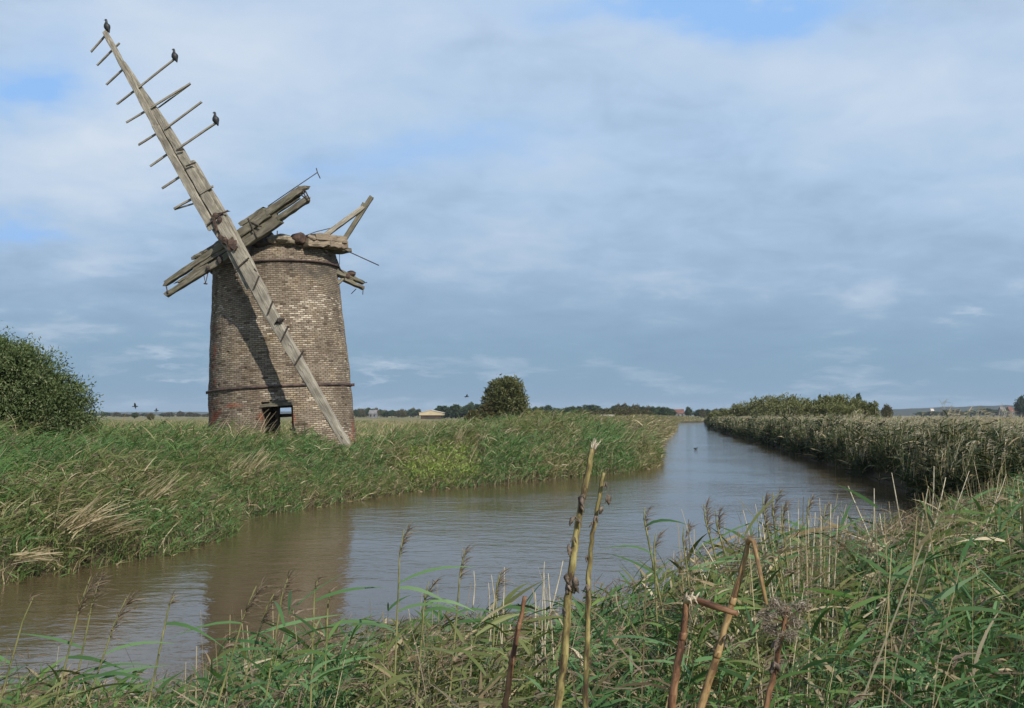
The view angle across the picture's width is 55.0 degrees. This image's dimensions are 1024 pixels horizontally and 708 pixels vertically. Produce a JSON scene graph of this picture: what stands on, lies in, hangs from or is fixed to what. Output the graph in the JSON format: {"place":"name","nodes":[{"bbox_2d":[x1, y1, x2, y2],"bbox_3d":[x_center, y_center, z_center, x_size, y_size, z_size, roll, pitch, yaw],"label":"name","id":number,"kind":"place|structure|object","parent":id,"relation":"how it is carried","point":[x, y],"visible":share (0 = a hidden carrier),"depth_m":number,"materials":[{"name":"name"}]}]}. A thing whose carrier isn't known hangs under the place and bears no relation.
{"place":"outdoors","nodes":[
{"label":"outdoors","id":0,"kind":"place"},
{"bbox_2d":[0,422,952,703],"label":"water","id":1,"kind":"structure","parent":0,"point":[522,530],"depth_m":17.80,"materials":[{"name":"brown liquid"}]},
{"bbox_2d":[92,411,880,415],"bbox_3d":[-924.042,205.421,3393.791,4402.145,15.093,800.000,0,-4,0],"label":"hills","id":2,"kind":"structure","parent":0,"point":[281,412],"depth_m":3294.20,"materials":[{"name":"plant"}]},
{"bbox_2d":[0,407,1023,707],"bbox_3d":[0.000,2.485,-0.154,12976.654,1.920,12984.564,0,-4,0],"label":"ground","id":3,"kind":"structure","parent":0,"point":[324,500],"depth_m":27.28,"materials":[{"name":"plant"}]},
{"bbox_2d":[0,593,41,703],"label":"reed stem","id":4,"kind":"object","parent":3,"relation":"on","point":[8,661],"visible":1,"depth_m":3.15,"materials":[{"name":"green plant"}]},
{"bbox_2d":[5,546,67,565],"bbox_3d":[-7.251,3.113,14.940,0.989,0.344,0.691,0,-4,0],"label":"dead straw","id":5,"kind":"object","parent":3,"relation":"on","point":[20,555],"visible":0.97,"depth_m":14.96,"materials":[{"name":"beige plant"}]},
{"bbox_2d":[0,326,110,444],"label":"willow bush","id":6,"kind":"object","parent":3,"relation":"on","point":[31,390],"visible":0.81,"depth_m":29.22,"materials":[{"name":"green plant"}]},
{"bbox_2d":[20,568,153,707],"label":"reed stem","id":7,"kind":"object","parent":3,"relation":"on","point":[74,644],"visible":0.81,"depth_m":3.44,"materials":[{"name":"green plant"}]},
{"bbox_2d":[54,570,131,707],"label":"reed stem","id":8,"kind":"object","parent":3,"relation":"on","point":[83,599],"visible":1,"depth_m":3.34,"materials":[{"name":"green plant"}]},
{"bbox_2d":[56,487,129,532],"bbox_3d":[-6.732,2.511,15.878,1.086,0.766,0.992,-3,-4,36],"label":"dead straw","id":9,"kind":"object","parent":3,"relation":"on","point":[92,517],"visible":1,"depth_m":15.80,"materials":[{"name":"beige plant"}]},
{"bbox_2d":[68,506,160,541],"bbox_3d":[-6.690,2.830,16.391,1.414,0.641,1.303,0,-4,0],"label":"dead straw","id":10,"kind":"object","parent":3,"relation":"on","point":[110,526],"visible":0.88,"depth_m":16.34,"materials":[{"name":"beige plant"}]},
{"bbox_2d":[85,589,174,707],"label":"reed stem","id":11,"kind":"object","parent":3,"relation":"on","point":[121,672],"visible":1,"depth_m":3.25,"materials":[{"name":"green plant"}]},
{"bbox_2d":[133,467,196,503],"bbox_3d":[-6.877,2.599,19.449,1.390,0.728,1.023,0,-4,0],"label":"dead straw","id":12,"kind":"object","parent":3,"relation":"on","point":[163,490],"visible":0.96,"depth_m":19.36,"materials":[{"name":"beige plant"}]},
{"bbox_2d":[147,589,226,707],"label":"reed stem","id":13,"kind":"object","parent":3,"relation":"on","point":[182,625],"visible":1,"depth_m":3.34,"materials":[{"name":"green plant"}]},
{"bbox_2d":[171,578,289,707],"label":"reed stem","id":14,"kind":"object","parent":3,"relation":"on","point":[262,588],"visible":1,"depth_m":3.35,"materials":[{"name":"green plant"}]},
{"bbox_2d":[90,30,378,449],"bbox_3d":[-10.794,-4.597,42.296,12.553,18.043,7.076,-1,-4,20],"label":"windmill","id":15,"kind":"object","parent":3,"relation":"on","point":[277,336],"visible":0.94,"depth_m":39.68,"materials":[{"name":"brick"}]},
{"bbox_2d":[104,19,110,32],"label":"cormorant","id":16,"kind":"object","parent":15,"relation":"on","point":[107,27],"visible":1,"depth_m":41.47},
{"bbox_2d":[171,49,177,61],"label":"cormorant","id":17,"kind":"object","parent":15,"relation":"on","point":[174,55],"visible":1,"depth_m":40.43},
{"bbox_2d":[212,112,218,125],"bbox_3d":[-11.942,-9.478,39.663,0.266,0.594,0.276,2,-4,-24],"label":"cormorant","id":18,"kind":"object","parent":15,"relation":"on","point":[215,119],"visible":1,"depth_m":39.58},
{"bbox_2d":[207,569,305,705],"bbox_3d":[-0.901,1.304,3.429,0.375,1.112,0.111,0,-4,0],"label":"reed stem","id":19,"kind":"object","parent":3,"relation":"on","point":[284,593],"visible":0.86,"depth_m":3.45,"materials":[{"name":"green plant"}]},
{"bbox_2d":[231,444,283,480],"bbox_3d":[-7.041,2.900,26.840,1.762,1.100,1.334,0,-4,0],"label":"dead straw","id":20,"kind":"object","parent":3,"relation":"on","point":[259,462],"visible":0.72,"depth_m":26.75,"materials":[{"name":"beige plant"}]},
{"bbox_2d":[242,412,290,439],"bbox_3d":[-9.419,2.831,36.872,2.423,1.558,1.893,0,-4,0],"label":"dead straw","id":21,"kind":"object","parent":3,"relation":"on","point":[265,425],"visible":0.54,"depth_m":37.11,"materials":[{"name":"beige plant"}]},
{"bbox_2d":[235,588,342,707],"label":"reed stem","id":22,"kind":"object","parent":3,"relation":"on","point":[265,613],"visible":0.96,"depth_m":3.65,"materials":[{"name":"green plant"}]},
{"bbox_2d":[309,575,380,707],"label":"reed stem","id":23,"kind":"object","parent":3,"relation":"on","point":[335,593],"visible":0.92,"depth_m":3.95,"materials":[{"name":"green plant"}]},
{"bbox_2d":[323,586,394,707],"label":"reed stem","id":24,"kind":"object","parent":3,"relation":"on","point":[350,620],"visible":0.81,"depth_m":4.02,"materials":[{"name":"green plant"}]},
{"bbox_2d":[368,410,377,417],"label":"house","id":25,"kind":"structure","parent":3,"relation":"on","point":[373,413],"depth_m":555.45,"materials":[{"name":"white"}]},
{"bbox_2d":[380,411,393,417],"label":"tree","id":26,"kind":"object","parent":3,"relation":"on","point":[387,413],"visible":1,"depth_m":621.10,"materials":[{"name":"green plant"}]},
{"bbox_2d":[397,409,405,417],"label":"tree","id":27,"kind":"object","parent":3,"relation":"on","point":[401,413],"visible":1,"depth_m":621.15,"materials":[{"name":"green plant"}]},
{"bbox_2d":[339,521,467,704],"bbox_3d":[-0.400,1.246,3.736,0.533,1.233,0.076,1,-4,-16],"label":"reed stem","id":28,"kind":"object","parent":3,"relation":"on","point":[404,539],"visible":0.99,"depth_m":3.76,"materials":[{"name":"green plant"}]},
{"bbox_2d":[419,410,444,418],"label":"barn","id":29,"kind":"structure","parent":3,"relation":"on","point":[431,414],"depth_m":399.15,"materials":[{"name":"beige"}]},
{"bbox_2d":[390,437,485,486],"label":"bank weeds","id":30,"kind":"object","parent":3,"relation":"on","point":[436,452],"visible":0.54,"depth_m":35.43,"materials":[{"name":"green plant"}]},
{"bbox_2d":[436,405,448,417],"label":"tree","id":31,"kind":"object","parent":3,"relation":"on","point":[443,408],"visible":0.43,"depth_m":475.81,"materials":[{"name":"green plant"}]},
{"bbox_2d":[415,576,477,707],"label":"reed stem","id":32,"kind":"object","parent":3,"relation":"on","point":[431,608],"visible":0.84,"depth_m":3.94,"materials":[{"name":"green plant"}]},
{"bbox_2d":[445,406,455,417],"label":"tree","id":33,"kind":"object","parent":3,"relation":"on","point":[447,411],"visible":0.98,"depth_m":458.11,"materials":[{"name":"green plant"}]},
{"bbox_2d":[447,404,462,417],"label":"tree","id":34,"kind":"object","parent":3,"relation":"on","point":[456,408],"visible":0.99,"depth_m":457.76,"materials":[{"name":"green plant"}]},
{"bbox_2d":[453,420,469,444],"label":"dead straw","id":35,"kind":"object","parent":3,"relation":"on","point":[460,435],"visible":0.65,"depth_m":40.71,"materials":[{"name":"beige plant"}]},
{"bbox_2d":[459,404,474,415],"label":"tree","id":36,"kind":"object","parent":3,"relation":"on","point":[464,410],"visible":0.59,"depth_m":457.20,"materials":[{"name":"green plant"}]},
{"bbox_2d":[464,409,480,422],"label":"scrub bush","id":37,"kind":"object","parent":3,"relation":"on","point":[469,415],"visible":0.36,"depth_m":91.53,"materials":[{"name":"green plant"}]},
{"bbox_2d":[470,575,474,693],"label":"dead cane","id":38,"kind":"object","parent":3,"relation":"on","point":[471,624],"visible":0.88,"depth_m":4.53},
{"bbox_2d":[475,400,495,421],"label":"scrub bush","id":39,"kind":"object","parent":3,"relation":"on","point":[485,415],"visible":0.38,"depth_m":93.38,"materials":[{"name":"green plant"}]},
{"bbox_2d":[448,545,526,703],"bbox_3d":[-0.119,1.354,4.121,0.378,1.118,0.099,0,-4,0],"label":"reed stem","id":40,"kind":"object","parent":3,"relation":"on","point":[466,609],"visible":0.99,"depth_m":4.14,"materials":[{"name":"green plant"}]},
{"bbox_2d":[488,583,493,698],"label":"dead cane","id":41,"kind":"object","parent":3,"relation":"on","point":[490,629],"visible":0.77,"depth_m":4.53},
{"bbox_2d":[500,567,504,704],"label":"dead cane","id":42,"kind":"object","parent":3,"relation":"on","point":[502,623],"visible":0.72,"depth_m":4.53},
{"bbox_2d":[479,373,530,419],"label":"willow tree","id":43,"kind":"object","parent":3,"relation":"on","point":[505,395],"visible":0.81,"depth_m":93.95,"materials":[{"name":"green plant"}]},
{"bbox_2d":[0,452,1023,707],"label":"reed bed","id":44,"kind":"object","parent":3,"relation":"on","point":[892,636],"visible":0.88,"depth_m":4.39,"materials":[{"name":"green plant"}]},
{"bbox_2d":[502,596,526,707],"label":"dead stalk","id":45,"kind":"object","parent":3,"relation":"on","point":[511,662],"visible":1,"depth_m":2.45,"materials":[{"name":"plant"}]},
{"bbox_2d":[489,567,550,705],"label":"reed stem","id":46,"kind":"object","parent":3,"relation":"on","point":[507,606],"visible":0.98,"depth_m":4.33,"materials":[{"name":"green plant"}]},
{"bbox_2d":[48,416,1023,457],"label":"marsh grass","id":47,"kind":"structure","parent":3,"relation":"on","point":[370,426],"depth_m":119.53,"materials":[{"name":"green plant"}]},
{"bbox_2d":[534,594,537,705],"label":"dead cane","id":48,"kind":"object","parent":3,"relation":"on","point":[535,637],"visible":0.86,"depth_m":4.53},
{"bbox_2d":[541,562,544,706],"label":"dead cane","id":49,"kind":"object","parent":3,"relation":"on","point":[542,627],"visible":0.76,"depth_m":4.53,"materials":[{"name":"plant"}]},
{"bbox_2d":[544,578,545,703],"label":"dead cane","id":50,"kind":"object","parent":3,"relation":"on","point":[545,631],"visible":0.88,"depth_m":4.53,"materials":[{"name":"plant"}]},
{"bbox_2d":[529,561,562,706],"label":"dead cane","id":51,"kind":"object","parent":3,"relation":"on","point":[549,615],"visible":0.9,"depth_m":4.53,"materials":[{"name":"plant"}]},
{"bbox_2d":[542,405,554,413],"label":"tree","id":52,"kind":"object","parent":3,"relation":"on","point":[547,408],"visible":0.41,"depth_m":475.39,"materials":[{"name":"green plant"}]},
{"bbox_2d":[548,573,555,683],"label":"dead cane","id":53,"kind":"object","parent":3,"relation":"on","point":[551,625],"visible":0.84,"depth_m":4.53,"materials":[{"name":"plant"}]},
{"bbox_2d":[553,438,600,707],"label":"dead stalk","id":54,"kind":"object","parent":3,"relation":"on","point":[572,583],"visible":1,"depth_m":2.26,"materials":[{"name":"brown plant"}]},
{"bbox_2d":[586,404,598,411],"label":"tree","id":55,"kind":"object","parent":3,"relation":"on","point":[591,407],"visible":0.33,"depth_m":451.30,"materials":[{"name":"green plant"}]},
{"bbox_2d":[582,472,611,707],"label":"dead stalk","id":56,"kind":"object","parent":3,"relation":"on","point":[589,559],"visible":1,"depth_m":2.36,"materials":[{"name":"brown plant"}]},
{"bbox_2d":[595,407,610,414],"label":"tree","id":57,"kind":"object","parent":3,"relation":"on","point":[608,411],"visible":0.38,"depth_m":300.10,"materials":[{"name":"green plant"}]},
{"bbox_2d":[529,410,701,453],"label":"reed bed","id":58,"kind":"object","parent":3,"relation":"on","point":[666,425],"visible":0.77,"depth_m":103.11,"materials":[{"name":"green plant"}]},
{"bbox_2d":[603,528,667,698],"bbox_3d":[0.624,1.460,4.948,0.339,1.170,0.071,-1,-4,10],"label":"reed stem","id":59,"kind":"object","parent":3,"relation":"on","point":[646,568],"visible":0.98,"depth_m":4.95,"materials":[{"name":"green plant"}]},
{"bbox_2d":[655,407,668,415],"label":"tree","id":60,"kind":"object","parent":3,"relation":"on","point":[662,411],"visible":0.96,"depth_m":397.84,"materials":[{"name":"green plant"}]},
{"bbox_2d":[643,505,686,699],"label":"reed stem","id":61,"kind":"object","parent":3,"relation":"on","point":[647,529],"visible":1,"depth_m":5.14,"materials":[{"name":"green plant"}]},
{"bbox_2d":[674,409,684,417],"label":"cottage","id":62,"kind":"structure","parent":3,"relation":"on","point":[680,412],"depth_m":555.85,"materials":[{"name":"red tile"}]},
{"bbox_2d":[684,406,693,415],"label":"tree","id":63,"kind":"object","parent":3,"relation":"on","point":[688,410],"visible":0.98,"depth_m":518.38,"materials":[{"name":"green plant"}]},
{"bbox_2d":[668,592,738,707],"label":"dead stalk","id":64,"kind":"object","parent":3,"relation":"on","point":[687,601],"visible":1,"depth_m":2.25,"materials":[{"name":"plant"}]},
{"bbox_2d":[706,410,717,425],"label":"willow bush","id":65,"kind":"object","parent":3,"relation":"on","point":[711,415],"visible":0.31,"depth_m":184.10,"materials":[{"name":"green plant"}]},
{"bbox_2d":[682,520,748,689],"bbox_3d":[0.921,1.339,4.426,0.325,1.187,0.103,0,-4,0],"label":"reed stem","id":66,"kind":"object","parent":3,"relation":"on","point":[686,548],"visible":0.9,"depth_m":4.45,"materials":[{"name":"green plant"}]},
{"bbox_2d":[715,408,737,418],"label":"willow bush","id":67,"kind":"object","parent":3,"relation":"on","point":[723,412],"visible":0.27,"depth_m":174.24,"materials":[{"name":"green plant"}]},
{"bbox_2d":[696,537,767,707],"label":"dead stalk","id":68,"kind":"object","parent":3,"relation":"on","point":[710,676],"visible":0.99,"depth_m":2.30,"materials":[{"name":"brown plant"}]},
{"bbox_2d":[701,496,777,704],"bbox_3d":[1.051,1.289,4.519,0.340,1.277,0.105,0,-4,0],"label":"reed stem","id":69,"kind":"object","parent":3,"relation":"on","point":[707,512],"visible":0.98,"depth_m":4.55,"materials":[{"name":"green plant"}]},
{"bbox_2d":[728,400,750,416],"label":"willow bush","id":70,"kind":"object","parent":3,"relation":"on","point":[737,409],"visible":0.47,"depth_m":164.15,"materials":[{"name":"green plant"}]},
{"bbox_2d":[702,543,783,706],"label":"dead cane","id":71,"kind":"object","parent":3,"relation":"on","point":[726,587],"visible":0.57,"depth_m":4.94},
{"bbox_2d":[715,506,773,699],"bbox_3d":[1.097,1.308,4.538,0.318,1.228,0.084,0,-4,0],"label":"reed stem","id":72,"kind":"object","parent":3,"relation":"on","point":[718,524],"visible":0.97,"depth_m":4.55,"materials":[{"name":"green plant"}]},
{"bbox_2d":[743,395,779,416],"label":"willow bush","id":73,"kind":"object","parent":3,"relation":"on","point":[755,403],"visible":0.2,"depth_m":159.42,"materials":[{"name":"green plant"}]},
{"bbox_2d":[743,511,785,704],"bbox_3d":[1.289,1.391,4.923,0.250,1.208,0.006,0,-4,0],"label":"dead cane","id":74,"kind":"object","parent":3,"relation":"on","point":[757,574],"visible":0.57,"depth_m":4.94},
{"bbox_2d":[739,485,795,687],"bbox_3d":[1.268,1.300,4.830,0.314,1.323,0.107,0,-4,0],"label":"reed stem","id":75,"kind":"object","parent":3,"relation":"on","point":[774,511],"visible":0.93,"depth_m":4.85,"materials":[{"name":"green plant"}]},
{"bbox_2d":[755,504,785,687],"bbox_3d":[1.322,1.373,4.924,0.192,1.235,0.005,0,-4,0],"label":"dead cane","id":76,"kind":"object","parent":3,"relation":"on","point":[763,556],"visible":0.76,"depth_m":4.95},
{"bbox_2d":[761,515,786,687],"bbox_3d":[1.334,1.396,4.923,0.163,1.186,0.008,0,-4,0],"label":"dead cane","id":77,"kind":"object","parent":3,"relation":"on","point":[770,575],"visible":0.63,"depth_m":4.94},
{"bbox_2d":[750,498,803,701],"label":"reed stem","id":78,"kind":"object","parent":3,"relation":"on","point":[785,508],"visible":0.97,"depth_m":4.75,"materials":[{"name":"green plant"}]},
{"bbox_2d":[750,401,806,417],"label":"willow bush","id":79,"kind":"object","parent":3,"relation":"on","point":[769,409],"visible":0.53,"depth_m":146.31,"materials":[{"name":"green plant"}]},
{"bbox_2d":[765,392,797,406],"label":"willow bush","id":80,"kind":"object","parent":3,"relation":"on","point":[787,398],"visible":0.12,"depth_m":157.19,"materials":[{"name":"green plant"}]},
{"bbox_2d":[753,596,815,707],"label":"dead thistle","id":81,"kind":"object","parent":3,"relation":"on","point":[784,610],"visible":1,"depth_m":2.25,"materials":[{"name":"brown plant"}]},
{"bbox_2d":[759,491,812,688],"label":"reed stem","id":82,"kind":"object","parent":3,"relation":"on","point":[766,520],"visible":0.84,"depth_m":4.76,"materials":[{"name":"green plant"}]},
{"bbox_2d":[767,494,819,695],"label":"reed stem","id":83,"kind":"object","parent":3,"relation":"on","point":[808,507],"visible":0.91,"depth_m":5.15,"materials":[{"name":"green plant"}]},
{"bbox_2d":[787,506,805,692],"bbox_3d":[1.439,1.364,4.925,0.103,1.233,0.006,0,-4,0],"label":"dead cane","id":84,"kind":"object","parent":3,"relation":"on","point":[792,569],"visible":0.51,"depth_m":4.94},
{"bbox_2d":[782,394,812,416],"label":"willow bush","id":85,"kind":"object","parent":3,"relation":"on","point":[802,401],"visible":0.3,"depth_m":148.91,"materials":[{"name":"green plant"}]},
{"bbox_2d":[798,509,799,646],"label":"dead cane","id":86,"kind":"object","parent":3,"relation":"on","point":[798,557],"visible":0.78,"depth_m":4.95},
{"bbox_2d":[808,519,814,691],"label":"dead cane","id":87,"kind":"object","parent":3,"relation":"on","point":[812,570],"visible":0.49,"depth_m":4.94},
{"bbox_2d":[819,516,821,689],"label":"dead cane","id":88,"kind":"object","parent":3,"relation":"on","point":[820,585],"visible":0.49,"depth_m":4.94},
{"bbox_2d":[812,393,843,415],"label":"willow bush","id":89,"kind":"object","parent":3,"relation":"on","point":[825,398],"visible":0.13,"depth_m":149.06,"materials":[{"name":"green plant"}]},
{"bbox_2d":[826,504,830,668],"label":"dead cane","id":90,"kind":"object","parent":3,"relation":"on","point":[829,563],"visible":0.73,"depth_m":4.94,"materials":[{"name":"plant"}]},
{"bbox_2d":[830,517,837,662],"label":"dead cane","id":91,"kind":"object","parent":3,"relation":"on","point":[833,587],"visible":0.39,"depth_m":4.94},
{"bbox_2d":[806,399,863,418],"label":"willow bush","id":92,"kind":"object","parent":3,"relation":"on","point":[837,408],"visible":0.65,"depth_m":140.77,"materials":[{"name":"green plant"}]},
{"bbox_2d":[825,393,859,411],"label":"willow bush","id":93,"kind":"object","parent":3,"relation":"on","point":[846,401],"visible":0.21,"depth_m":147.25,"materials":[{"name":"green plant"}]},
{"bbox_2d":[820,501,870,691],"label":"reed stem","id":94,"kind":"object","parent":3,"relation":"on","point":[833,533],"visible":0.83,"depth_m":5.15,"materials":[{"name":"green plant"}]},
{"bbox_2d":[696,399,1023,510],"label":"reed bed","id":95,"kind":"object","parent":3,"relation":"on","point":[911,447],"visible":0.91,"depth_m":34.22,"materials":[{"name":"green plant"}]},
{"bbox_2d":[848,398,880,418],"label":"willow bush","id":96,"kind":"object","parent":3,"relation":"on","point":[861,405],"visible":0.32,"depth_m":144.86,"materials":[{"name":"green plant"}]},
{"bbox_2d":[848,486,886,580],"bbox_3d":[2.470,1.552,6.416,0.531,1.376,0.010,0,-4,0],"label":"dead cane","id":97,"kind":"object","parent":3,"relation":"on","point":[862,519],"visible":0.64,"depth_m":6.44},
{"bbox_2d":[864,405,879,420],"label":"willow bush","id":98,"kind":"object","parent":3,"relation":"on","point":[874,413],"visible":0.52,"depth_m":144.12,"materials":[{"name":"green plant"}]},
{"bbox_2d":[873,489,874,561],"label":"dead cane","id":99,"kind":"object","parent":3,"relation":"on","point":[874,514],"visible":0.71,"depth_m":6.45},
{"bbox_2d":[880,404,893,418],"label":"tree","id":100,"kind":"object","parent":3,"relation":"on","point":[886,410],"visible":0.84,"depth_m":259.09,"materials":[{"name":"green plant"}]},
{"bbox_2d":[892,475,909,570],"bbox_3d":[2.607,1.496,6.420,0.228,1.437,0.007,0,-4,0],"label":"dead cane","id":101,"kind":"object","parent":3,"relation":"on","point":[898,508],"visible":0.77,"depth_m":6.45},
{"bbox_2d":[899,477,945,667],"bbox_3d":[2.660,1.495,6.420,0.383,1.375,0.010,0,-4,0],"label":"dead cane","id":102,"kind":"object","parent":3,"relation":"on","point":[937,515],"visible":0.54,"depth_m":6.45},
{"bbox_2d":[924,411,939,416],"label":"tree","id":103,"kind":"object","parent":3,"relation":"on","point":[931,414],"visible":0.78,"depth_m":885.05,"materials":[{"name":"green plant"}]},
{"bbox_2d":[938,475,1005,652],"bbox_3d":[2.970,1.454,6.422,0.555,1.334,0.007,0,-4,0],"label":"dead cane","id":104,"kind":"object","parent":3,"relation":"on","point":[990,513],"visible":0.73,"depth_m":6.45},
{"bbox_2d":[976,408,996,416],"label":"tree","id":105,"kind":"object","parent":3,"relation":"on","point":[989,410],"visible":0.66,"depth_m":881.98,"materials":[{"name":"green plant"}]},
{"bbox_2d":[997,407,1006,416],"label":"house","id":106,"kind":"structure","parent":3,"relation":"on","point":[1001,410],"depth_m":697.57,"materials":[{"name":"white"}]},
{"bbox_2d":[1013,394,1023,417],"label":"tree","id":107,"kind":"object","parent":3,"relation":"on","point":[1019,406],"visible":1,"depth_m":518.65,"materials":[{"name":"green plant"}]},
{"bbox_2d":[0,0,1023,411],"label":"sky","id":108,"kind":"structure","parent":0,"point":[673,204],"materials":[{"name":"blue"}]},
{"bbox_2d":[880,405,1014,415],"bbox_3d":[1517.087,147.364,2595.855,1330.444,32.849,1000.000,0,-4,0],"label":"hills","id":109,"kind":"structure","parent":0,"point":[905,412],"depth_m":2467.65,"materials":[{"name":"plant"}]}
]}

